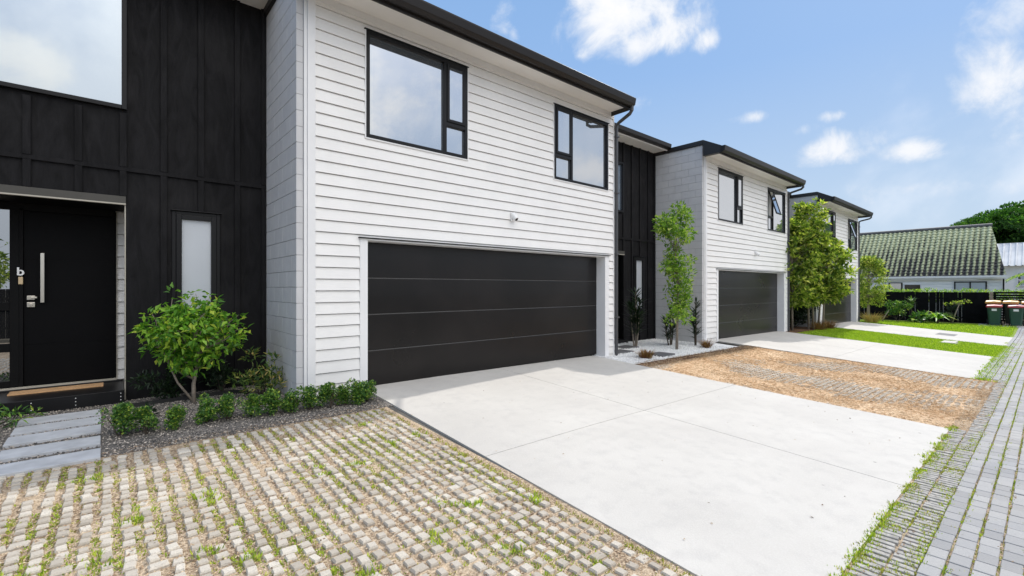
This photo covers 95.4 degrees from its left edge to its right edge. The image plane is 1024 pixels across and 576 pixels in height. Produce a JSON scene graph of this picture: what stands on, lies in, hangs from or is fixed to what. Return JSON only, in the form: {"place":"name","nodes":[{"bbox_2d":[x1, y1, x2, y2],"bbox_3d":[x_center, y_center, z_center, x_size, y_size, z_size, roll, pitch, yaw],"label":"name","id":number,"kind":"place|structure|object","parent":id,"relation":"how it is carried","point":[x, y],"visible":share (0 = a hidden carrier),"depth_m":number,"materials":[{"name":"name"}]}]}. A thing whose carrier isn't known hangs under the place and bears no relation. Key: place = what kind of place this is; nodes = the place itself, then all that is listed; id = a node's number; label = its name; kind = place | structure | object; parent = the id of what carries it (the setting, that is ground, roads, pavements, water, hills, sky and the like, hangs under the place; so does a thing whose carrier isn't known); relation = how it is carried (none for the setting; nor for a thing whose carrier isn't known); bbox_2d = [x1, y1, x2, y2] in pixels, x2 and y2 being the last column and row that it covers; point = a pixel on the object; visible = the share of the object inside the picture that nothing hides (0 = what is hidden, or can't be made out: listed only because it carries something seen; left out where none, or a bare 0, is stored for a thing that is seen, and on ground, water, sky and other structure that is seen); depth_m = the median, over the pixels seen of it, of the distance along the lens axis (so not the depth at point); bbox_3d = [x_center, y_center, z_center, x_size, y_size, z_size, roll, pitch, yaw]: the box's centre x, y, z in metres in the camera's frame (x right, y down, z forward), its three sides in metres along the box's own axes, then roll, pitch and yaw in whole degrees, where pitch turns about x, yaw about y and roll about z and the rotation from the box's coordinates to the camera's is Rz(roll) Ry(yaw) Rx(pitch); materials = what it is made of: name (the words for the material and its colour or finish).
{"place":"outdoors","nodes":[
{"label":"outdoors","id":0,"kind":"place"},
{"bbox_2d":[131,402,158,418],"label":"dark shrub","id":1,"kind":"object","parent":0,"point":[152,408],"visible":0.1,"depth_m":5.06,"materials":[{"name":"green plant"}]},
{"bbox_2d":[0,385,392,463],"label":"grey gravel bed","id":2,"kind":"object","parent":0,"point":[194,432],"visible":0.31,"depth_m":4.83,"materials":[{"name":"grey gravel"}]},
{"bbox_2d":[0,403,49,428],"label":"fern","id":3,"kind":"object","parent":2,"relation":"on","point":[4,413],"visible":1,"depth_m":4.67,"materials":[{"name":"green plant"}]},
{"bbox_2d":[0,448,100,476],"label":"stepping slab","id":4,"kind":"structure","parent":2,"relation":"on","point":[47,463],"depth_m":3.78,"materials":[{"name":"grey concrete"}]},
{"bbox_2d":[0,435,100,462],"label":"stepping slab","id":5,"kind":"structure","parent":2,"relation":"on","point":[45,449],"depth_m":4.05,"materials":[{"name":"grey concrete"}]},
{"bbox_2d":[3,424,100,448],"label":"stepping slab","id":6,"kind":"structure","parent":2,"relation":"on","point":[17,441],"depth_m":4.36,"materials":[{"name":"grey concrete"}]},
{"bbox_2d":[10,416,100,436],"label":"stepping slab","id":7,"kind":"structure","parent":2,"relation":"on","point":[42,428],"depth_m":4.66,"materials":[{"name":"grey concrete"}]},
{"bbox_2d":[16,409,100,426],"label":"stepping slab","id":8,"kind":"structure","parent":2,"relation":"on","point":[60,417],"depth_m":4.97,"materials":[{"name":"grey concrete"}]},
{"bbox_2d":[96,401,137,436],"bbox_3d":[-3.754,1.259,4.441,0.324,0.356,0.295,0,0,33],"label":"box shrub","id":9,"kind":"object","parent":2,"relation":"on","point":[121,416],"visible":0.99,"depth_m":4.42,"materials":[{"name":"green plant"}]},
{"bbox_2d":[133,404,159,434],"bbox_3d":[-3.549,1.284,4.526,0.226,0.304,0.323,0,0,-42],"label":"box shrub","id":10,"kind":"object","parent":2,"relation":"on","point":[146,416],"visible":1,"depth_m":4.50,"materials":[{"name":"green plant"}]},
{"bbox_2d":[126,364,186,398],"bbox_3d":[-4.367,1.181,5.801,0.472,0.477,0.626,0,0,20],"label":"dark shrub","id":11,"kind":"object","parent":2,"relation":"on","point":[169,388],"visible":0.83,"depth_m":5.74,"materials":[{"name":"green plant"}]},
{"bbox_2d":[163,404,187,429],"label":"box shrub","id":12,"kind":"object","parent":2,"relation":"on","point":[174,416],"visible":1,"depth_m":4.62,"materials":[{"name":"green plant"}]},
{"bbox_2d":[131,390,249,406],"bbox_3d":[-4.025,1.390,5.792,1.330,0.080,0.200,0,0,-41],"label":"garden edging","id":13,"kind":"object","parent":2,"relation":"on","point":[171,400],"visible":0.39,"depth_m":5.78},
{"bbox_2d":[128,282,253,403],"bbox_3d":[-3.857,0.682,5.708,1.051,1.516,1.140,0,0,21],"label":"tree","id":14,"kind":"object","parent":2,"relation":"on","point":[189,350],"visible":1,"depth_m":5.54,"materials":[{"name":"green plant"}]},
{"bbox_2d":[192,392,220,424],"bbox_3d":[-3.190,1.269,4.888,0.264,0.331,0.333,0,0,-27],"label":"box shrub","id":15,"kind":"object","parent":2,"relation":"on","point":[208,410],"visible":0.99,"depth_m":4.85,"materials":[{"name":"green plant"}]},
{"bbox_2d":[196,359,237,390],"bbox_3d":[-3.969,1.187,6.201,0.585,0.458,0.649,0,0,3],"label":"dark shrub","id":16,"kind":"object","parent":2,"relation":"on","point":[222,375],"visible":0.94,"depth_m":6.16,"materials":[{"name":"green plant"}]},
{"bbox_2d":[218,392,244,419],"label":"box shrub","id":17,"kind":"object","parent":2,"relation":"on","point":[226,404],"visible":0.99,"depth_m":4.97,"materials":[{"name":"green plant"}]},
{"bbox_2d":[238,393,266,416],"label":"box shrub","id":18,"kind":"object","parent":2,"relation":"on","point":[253,404],"visible":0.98,"depth_m":5.08,"materials":[{"name":"green plant"}]},
{"bbox_2d":[226,346,286,394],"bbox_3d":[-3.189,1.081,6.075,0.947,0.671,0.602,0,0,-41],"label":"variegated shrub","id":19,"kind":"object","parent":2,"relation":"on","point":[267,374],"visible":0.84,"depth_m":5.99,"materials":[{"name":"green plant"}]},
{"bbox_2d":[258,388,281,415],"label":"box shrub","id":20,"kind":"object","parent":2,"relation":"on","point":[272,399],"visible":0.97,"depth_m":5.18,"materials":[{"name":"green plant"}]},
{"bbox_2d":[275,385,303,412],"bbox_3d":[-2.513,1.280,5.301,0.332,0.322,0.263,0,0,-30],"label":"box shrub","id":21,"kind":"object","parent":2,"relation":"on","point":[290,402],"visible":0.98,"depth_m":5.28,"materials":[{"name":"green plant"}]},
{"bbox_2d":[300,384,327,410],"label":"box shrub","id":22,"kind":"object","parent":2,"relation":"on","point":[310,398],"visible":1,"depth_m":5.38,"materials":[{"name":"green plant"}]},
{"bbox_2d":[315,382,344,407],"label":"box shrub","id":23,"kind":"object","parent":2,"relation":"on","point":[328,388],"visible":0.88,"depth_m":5.51,"materials":[{"name":"green plant"}]},
{"bbox_2d":[333,383,355,405],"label":"box shrub","id":24,"kind":"object","parent":2,"relation":"on","point":[346,391],"visible":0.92,"depth_m":5.62,"materials":[{"name":"green plant"}]},
{"bbox_2d":[345,377,372,404],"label":"box shrub","id":25,"kind":"object","parent":2,"relation":"on","point":[360,395],"visible":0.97,"depth_m":5.69,"materials":[{"name":"green plant"}]},
{"bbox_2d":[355,380,377,401],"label":"box shrub","id":26,"kind":"object","parent":2,"relation":"on","point":[373,388],"visible":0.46,"depth_m":5.83,"materials":[{"name":"green plant"}]},
{"bbox_2d":[0,404,702,575],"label":"paving","id":27,"kind":"structure","parent":0,"point":[154,562],"depth_m":3.13,"materials":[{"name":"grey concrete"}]},
{"bbox_2d":[372,356,948,575],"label":"driveway","id":28,"kind":"structure","parent":0,"point":[762,490],"depth_m":4.48,"materials":[{"name":"concrete"}]},
{"bbox_2d":[388,406,490,461],"bbox_3d":[1.473,1.562,6.085,5.110,0.304,5.350,0,0,-41],"label":"driveway joint","id":29,"kind":"object","parent":28,"relation":"on","point":[393,408],"visible":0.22,"depth_m":5.08,"materials":[{"name":"grey concrete"}]},
{"bbox_2d":[592,338,738,363],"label":"white gravel","id":30,"kind":"structure","parent":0,"point":[667,350],"depth_m":11.24,"materials":[{"name":"white gravel"}]},
{"bbox_2d":[614,349,632,353],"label":"stepping slab","id":31,"kind":"structure","parent":30,"relation":"on","point":[622,351],"depth_m":10.44,"materials":[{"name":"grey concrete"}]},
{"bbox_2d":[614,345,638,348],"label":"stepping slab","id":32,"kind":"structure","parent":30,"relation":"on","point":[625,347],"depth_m":11.36,"materials":[{"name":"grey concrete"}]},
{"bbox_2d":[624,287,646,345],"bbox_3d":[3.102,0.705,11.628,0.847,1.555,0.699,0,0,-41],"label":"cordyline","id":33,"kind":"object","parent":30,"relation":"on","point":[637,322],"visible":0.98,"depth_m":11.58,"materials":[{"name":"green plant"}]},
{"bbox_2d":[634,349,654,358],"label":"sedge","id":34,"kind":"object","parent":30,"relation":"on","point":[645,354],"visible":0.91,"depth_m":9.71,"materials":[{"name":"brown plant"}]},
{"bbox_2d":[653,352,674,356],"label":"stepping slab","id":35,"kind":"structure","parent":30,"relation":"on","point":[662,354],"depth_m":10.20,"materials":[{"name":"grey concrete"}]},
{"bbox_2d":[660,303,680,345],"bbox_3d":[3.981,0.891,11.911,0.836,1.209,0.572,0,0,-41],"label":"cordyline","id":36,"kind":"object","parent":30,"relation":"on","point":[671,328],"visible":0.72,"depth_m":11.92,"materials":[{"name":"green plant"}]},
{"bbox_2d":[651,200,698,349],"bbox_3d":[3.980,-0.306,11.255,1.216,3.593,1.083,0,0,0],"label":"slim tree","id":37,"kind":"object","parent":30,"relation":"on","point":[667,227],"visible":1,"depth_m":11.18,"materials":[{"name":"green plant"}]},
{"bbox_2d":[687,297,703,345],"bbox_3d":[4.736,0.852,12.031,0.657,1.308,0.692,0,0,-8],"label":"cordyline","id":38,"kind":"object","parent":30,"relation":"on","point":[696,332],"visible":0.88,"depth_m":12.00,"materials":[{"name":"green plant"}]},
{"bbox_2d":[693,339,716,347],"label":"sedge","id":39,"kind":"object","parent":30,"relation":"on","point":[706,344],"visible":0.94,"depth_m":11.63,"materials":[{"name":"brown plant"}]},
{"bbox_2d":[636,345,759,366],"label":"bark mulch","id":40,"kind":"object","parent":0,"point":[726,351],"visible":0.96,"depth_m":10.31,"materials":[{"name":"brown plant"}]},
{"bbox_2d":[424,0,1023,280],"label":"sky","id":41,"kind":"structure","parent":0,"point":[907,113],"materials":[{"name":"blue"}]},
{"bbox_2d":[786,326,826,333],"bbox_3d":[10.748,1.569,18.035,4.010,0.081,2.010,0,0,-41],"label":"mulch bed","id":42,"kind":"object","parent":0,"point":[797,329],"visible":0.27,"depth_m":17.37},
{"bbox_2d":[790,281,818,326],"bbox_3d":[11.120,0.652,18.326,2.285,1.861,1.618,0,0,-41],"label":"dark shrub","id":43,"kind":"object","parent":42,"relation":"on","point":[797,315],"visible":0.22,"depth_m":18.26,"materials":[{"name":"green plant"}]},
{"bbox_2d":[784,216,825,330],"bbox_3d":[10.327,-0.556,17.142,2.038,4.294,1.976,0,0,4],"label":"leafy tree","id":44,"kind":"object","parent":42,"relation":"on","point":[804,294],"visible":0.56,"depth_m":16.71,"materials":[{"name":"green plant"}]},
{"bbox_2d":[791,197,841,329],"bbox_3d":[11.309,-0.905,17.609,1.964,5.033,2.077,0,0,-41],"label":"leafy tree","id":45,"kind":"object","parent":42,"relation":"on","point":[818,224],"visible":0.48,"depth_m":17.24,"materials":[{"name":"green plant"}]},
{"bbox_2d":[805,319,833,329],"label":"sedge","id":46,"kind":"object","parent":42,"relation":"on","point":[818,326],"visible":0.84,"depth_m":17.56,"materials":[{"name":"brown plant"}]},
{"bbox_2d":[824,320,839,327],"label":"sedge","id":47,"kind":"object","parent":42,"relation":"on","point":[832,325],"visible":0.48,"depth_m":18.31,"materials":[{"name":"brown plant"}]},
{"bbox_2d":[815,238,859,324],"bbox_3d":[12.176,-0.168,17.947,1.863,3.631,2.015,0,0,27],"label":"leafy tree","id":48,"kind":"object","parent":42,"relation":"on","point":[839,289],"visible":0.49,"depth_m":17.46,"materials":[{"name":"green plant"}]},
{"bbox_2d":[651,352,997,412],"bbox_3d":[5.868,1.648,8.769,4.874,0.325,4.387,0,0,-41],"label":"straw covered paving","id":49,"kind":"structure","parent":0,"point":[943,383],"depth_m":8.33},
{"bbox_2d":[639,346,1012,434],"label":"straw mulch","id":50,"kind":"object","parent":0,"point":[884,387],"visible":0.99,"depth_m":8.16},
{"bbox_2d":[718,331,991,379],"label":"driveway","id":51,"kind":"structure","parent":0,"point":[963,365],"depth_m":12.20,"materials":[{"name":"concrete"}]},
{"bbox_2d":[796,320,1016,380],"bbox_3d":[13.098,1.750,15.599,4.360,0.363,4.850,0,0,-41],"label":"lawn","id":52,"kind":"structure","parent":0,"point":[909,342],"depth_m":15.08,"materials":[{"name":"green plant"}]},
{"bbox_2d":[941,340,957,343],"bbox_3d":[14.548,1.814,15.501,0.800,0.060,0.340,0,0,-41],"label":"utility cover","id":53,"kind":"object","parent":52,"relation":"on","point":[951,342],"visible":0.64,"depth_m":15.46,"materials":[{"name":"concrete"}]},
{"bbox_2d":[835,321,1012,345],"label":"driveway","id":54,"kind":"structure","parent":0,"point":[959,336],"depth_m":18.67,"materials":[{"name":"concrete"}]},
{"bbox_2d":[843,331,1023,575],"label":"lane bedding","id":55,"kind":"object","parent":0,"point":[924,501],"visible":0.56,"depth_m":4.05,"materials":[{"name":"gravel"}]},
{"bbox_2d":[847,380,1005,575],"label":"ribbed edge paving","id":56,"kind":"structure","parent":55,"relation":"on","point":[891,543],"depth_m":3.51,"materials":[{"name":"grey concrete"}]},
{"bbox_2d":[993,292,1023,321],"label":"slat fence","id":57,"kind":"object","parent":55,"relation":"on","point":[995,294],"visible":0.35,"depth_m":24.32,"materials":[{"name":"black wood"}]},
{"bbox_2d":[860,223,1007,319],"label":"neighbour house","id":58,"kind":"structure","parent":0,"point":[951,258],"depth_m":29.76,"materials":[{"name":"tile"}]},
{"bbox_2d":[889,282,901,291],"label":"window","id":59,"kind":"structure","parent":58,"relation":"in","point":[896,285],"depth_m":30.45,"materials":[{"name":"glass"}]},
{"bbox_2d":[903,284,921,291],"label":"window","id":60,"kind":"structure","parent":58,"relation":"in","point":[906,286],"depth_m":29.84,"materials":[{"name":"black glass"}]},
{"bbox_2d":[954,281,986,291],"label":"window","id":61,"kind":"structure","parent":58,"relation":"in","point":[976,285],"depth_m":27.80,"materials":[{"name":"grey glass"}]},
{"bbox_2d":[860,319,1017,336],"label":"lawn","id":62,"kind":"structure","parent":0,"point":[1014,332],"depth_m":21.77,"materials":[{"name":"green plant"}]},
{"bbox_2d":[860,312,886,322],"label":"sedge","id":63,"kind":"object","parent":62,"relation":"on","point":[872,319],"visible":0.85,"depth_m":22.41,"materials":[{"name":"brown plant"}]},
{"bbox_2d":[860,255,891,315],"bbox_3d":[17.863,0.043,23.416,2.114,3.447,1.974,0,0,-41],"label":"leafy tree","id":64,"kind":"object","parent":62,"relation":"on","point":[873,262],"visible":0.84,"depth_m":23.12,"materials":[{"name":"green plant"}]},
{"bbox_2d":[884,300,912,321],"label":"broad leaf shrub","id":65,"kind":"object","parent":62,"relation":"on","point":[897,306],"visible":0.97,"depth_m":26.16,"materials":[{"name":"green plant"}]},
{"bbox_2d":[907,296,916,319],"bbox_3d":[22.773,1.167,26.622,0.787,1.549,0.763,0,0,33],"label":"cordyline","id":66,"kind":"object","parent":62,"relation":"on","point":[911,300],"visible":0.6,"depth_m":26.54,"materials":[{"name":"green plant"}]},
{"bbox_2d":[907,310,934,322],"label":"broad leaf shrub","id":67,"kind":"object","parent":62,"relation":"on","point":[919,316],"visible":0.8,"depth_m":25.55,"materials":[{"name":"green plant"}]},
{"bbox_2d":[860,292,992,323],"bbox_3d":[22.342,1.060,28.316,0.320,1.700,9.590,0,0,-41],"label":"board fence","id":68,"kind":"object","parent":62,"relation":"on","point":[975,311],"visible":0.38,"depth_m":26.14,"materials":[{"name":"black wood"}]},
{"bbox_2d":[925,311,956,323],"bbox_3d":[23.046,1.590,25.195,1.748,0.700,1.803,0,0,-41],"label":"cycad","id":69,"kind":"object","parent":62,"relation":"on","point":[937,316],"visible":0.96,"depth_m":25.07,"materials":[{"name":"green plant"}]},
{"bbox_2d":[939,303,961,322],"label":"broad leaf shrub","id":70,"kind":"object","parent":62,"relation":"on","point":[952,308],"visible":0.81,"depth_m":25.35,"materials":[{"name":"green plant"}]},
{"bbox_2d":[944,299,971,322],"bbox_3d":[23.504,1.254,24.623,0.602,1.425,1.156,0,0,-41],"label":"leaning tree","id":71,"kind":"object","parent":62,"relation":"on","point":[958,305],"visible":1,"depth_m":24.61,"materials":[{"name":"green plant"}]},
{"bbox_2d":[916,327,1023,575],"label":"lane paving","id":72,"kind":"structure","parent":0,"point":[986,563],"depth_m":3.56,"materials":[{"name":"grey concrete"}]},
{"bbox_2d":[0,342,1023,575],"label":"weeds","id":73,"kind":"object","parent":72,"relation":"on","point":[504,547],"visible":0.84,"depth_m":3.17,"materials":[{"name":"green plant"}]},
{"bbox_2d":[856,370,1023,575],"bbox_3d":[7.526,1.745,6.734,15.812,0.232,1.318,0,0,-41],"label":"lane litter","id":74,"kind":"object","parent":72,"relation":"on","point":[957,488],"visible":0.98,"depth_m":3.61,"materials":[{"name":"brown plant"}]},
{"bbox_2d":[997,242,1023,304],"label":"neighbour house","id":75,"kind":"structure","parent":0,"point":[1012,255],"depth_m":34.24,"materials":[{"name":"white paint"}]},
{"bbox_2d":[1017,272,1023,285],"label":"window","id":76,"kind":"structure","parent":75,"relation":"in","point":[1021,278],"depth_m":33.74,"materials":[{"name":"glass"}]},
{"bbox_3d":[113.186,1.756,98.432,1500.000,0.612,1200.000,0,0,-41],"label":"ground","id":77,"kind":"structure","parent":0,"visible":0},
{"bbox_2d":[0,0,635,417],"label":"townhouse","id":78,"kind":"structure","parent":77,"relation":"on","point":[340,192],"depth_m":6.32,"materials":[{"name":"white paint"}]},
{"bbox_2d":[7,382,103,395],"bbox_3d":[-5.533,1.232,5.684,0.830,0.015,0.240,0,0,-41],"label":"doormat","id":79,"kind":"object","parent":78,"relation":"on","point":[42,390],"visible":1,"depth_m":5.62,"materials":[{"name":"brown wood"}]},
{"bbox_2d":[0,0,126,110],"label":"window","id":80,"kind":"structure","parent":78,"relation":"in","point":[75,50],"depth_m":5.46,"materials":[{"name":"glass"}]},
{"bbox_2d":[24,211,114,385],"bbox_3d":[-5.630,0.127,5.954,0.842,2.138,0.125,0,0,-41],"label":"front door","id":81,"kind":"structure","parent":78,"relation":"in","point":[69,259],"depth_m":5.95,"materials":[{"name":"wood"}]},
{"bbox_2d":[171,209,220,318],"bbox_3d":[-4.251,-0.246,6.282,0.570,1.562,0.100,0,0,-41],"label":"window","id":82,"kind":"structure","parent":78,"relation":"in","point":[195,235],"depth_m":6.29,"materials":[{"name":"white glass"}]},
{"bbox_2d":[364,27,468,160],"bbox_3d":[-1.369,-2.778,6.900,1.730,1.492,0.110,0,0,-41],"label":"window","id":83,"kind":"structure","parent":78,"relation":"in","point":[416,98],"depth_m":6.84,"materials":[{"name":"glass"}]},
{"bbox_2d":[368,242,596,385],"bbox_3d":[-0.180,0.428,8.238,5.180,2.164,0.072,0,0,-41],"label":"garage door","id":84,"kind":"structure","parent":78,"relation":"in","point":[433,311],"depth_m":7.76,"materials":[{"name":"black metal"}]},
{"bbox_2d":[553,103,608,190],"bbox_3d":[1.381,-2.748,9.292,1.680,1.432,0.110,0,0,-41],"label":"window","id":85,"kind":"structure","parent":78,"relation":"in","point":[580,140],"depth_m":9.27,"materials":[{"name":"clear glass"}]},
{"bbox_2d":[614,122,805,343],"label":"townhouse","id":86,"kind":"structure","parent":77,"relation":"on","point":[737,201],"depth_m":13.35,"materials":[{"name":"white paint"}]},
{"bbox_2d":[614,160,623,212],"bbox_3d":[2.617,-2.700,12.261,0.989,1.340,0.090,0,0,-41],"label":"window","id":87,"kind":"structure","parent":86,"relation":"in","point":[620,164],"depth_m":12.53,"materials":[{"name":"glass"}]},
{"bbox_2d":[633,256,644,311],"bbox_3d":[3.562,-0.106,13.076,0.547,1.562,0.100,0,0,-41],"label":"window","id":88,"kind":"structure","parent":86,"relation":"in","point":[638,261],"depth_m":13.12,"materials":[{"name":"black metal"}]},
{"bbox_2d":[716,167,743,225],"bbox_3d":[6.366,-2.638,13.626,1.661,1.492,0.110,0,0,-41],"label":"window","id":89,"kind":"structure","parent":86,"relation":"in","point":[730,184],"depth_m":13.63,"materials":[{"name":"glass"}]},
{"bbox_2d":[718,271,776,338],"bbox_3d":[7.511,0.513,14.906,4.971,2.054,0.042,0,0,-41],"label":"garage door","id":90,"kind":"structure","parent":86,"relation":"in","point":[747,301],"depth_m":14.84,"materials":[{"name":"black metal"}]},
{"bbox_2d":[766,187,785,233],"bbox_3d":[9.086,-2.608,15.831,1.613,1.432,0.354,0,0,-41],"label":"window","id":91,"kind":"structure","parent":86,"relation":"in","point":[776,222],"depth_m":15.89,"materials":[{"name":"clear glass"}]},
{"bbox_2d":[787,191,872,326],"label":"townhouse","id":92,"kind":"structure","parent":77,"relation":"on","point":[844,227],"depth_m":21.16,"materials":[{"name":"white paint"}]},
{"bbox_2d":[824,209,835,241],"bbox_3d":[13.466,-2.528,19.801,1.661,1.492,0.110,0,0,-41],"label":"window","id":93,"kind":"structure","parent":92,"relation":"in","point":[832,218],"depth_m":20.04,"materials":[{"name":"clear glass"}]},
{"bbox_2d":[824,280,850,323],"bbox_3d":[14.611,0.623,21.081,4.971,2.054,0.042,0,0,-41],"label":"garage door","id":94,"kind":"structure","parent":92,"relation":"in","point":[840,313],"depth_m":21.56,"materials":[{"name":"black metal"}]},
{"bbox_2d":[847,218,856,250],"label":"window","id":95,"kind":"structure","parent":92,"relation":"in","point":[852,241],"depth_m":22.10,"materials":[{"name":"clear glass"}]},
{"bbox_2d":[860,287,1023,301],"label":"hedge","id":96,"kind":"object","parent":77,"relation":"on","point":[929,288],"visible":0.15,"depth_m":25.97,"materials":[{"name":"green plant"}]},
{"bbox_2d":[951,201,1023,265],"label":"spreading tree","id":97,"kind":"object","parent":77,"relation":"on","point":[1007,224],"visible":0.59,"depth_m":41.88,"materials":[{"name":"green plant"}]},
{"bbox_2d":[1006,273,1023,294],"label":"palm","id":98,"kind":"object","parent":77,"relation":"on","point":[1018,275],"visible":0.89,"depth_m":26.40,"materials":[{"name":"green plant"}]},
{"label":"bin pad","id":99,"kind":"structure","parent":0,"visible":0},
{"bbox_2d":[985,300,1001,323],"bbox_3d":[25.098,1.244,24.291,0.777,1.231,0.580,0,0,-41],"label":"wheelie bin","id":100,"kind":"object","parent":99,"relation":"on","point":[998,302],"visible":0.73,"depth_m":24.14,"materials":[{"name":"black plastic"}]},
{"bbox_2d":[986,304,1002,324],"bbox_3d":[24.547,1.361,23.706,0.777,1.057,0.580,0,0,-41],"label":"wheelie bin","id":101,"kind":"object","parent":99,"relation":"on","point":[994,314],"visible":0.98,"depth_m":23.53,"materials":[{"name":"green plastic"}]},
{"bbox_2d":[1002,300,1019,323],"bbox_3d":[25.505,1.244,23.823,0.777,1.231,0.580,0,0,-41],"label":"wheelie bin","id":102,"kind":"object","parent":99,"relation":"on","point":[1006,311],"visible":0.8,"depth_m":23.73,"materials":[{"name":"black plastic"}]},
{"bbox_2d":[1007,305,1023,325],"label":"wheelie bin","id":103,"kind":"object","parent":99,"relation":"on","point":[1016,312],"visible":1,"depth_m":22.96,"materials":[{"name":"green plastic"}]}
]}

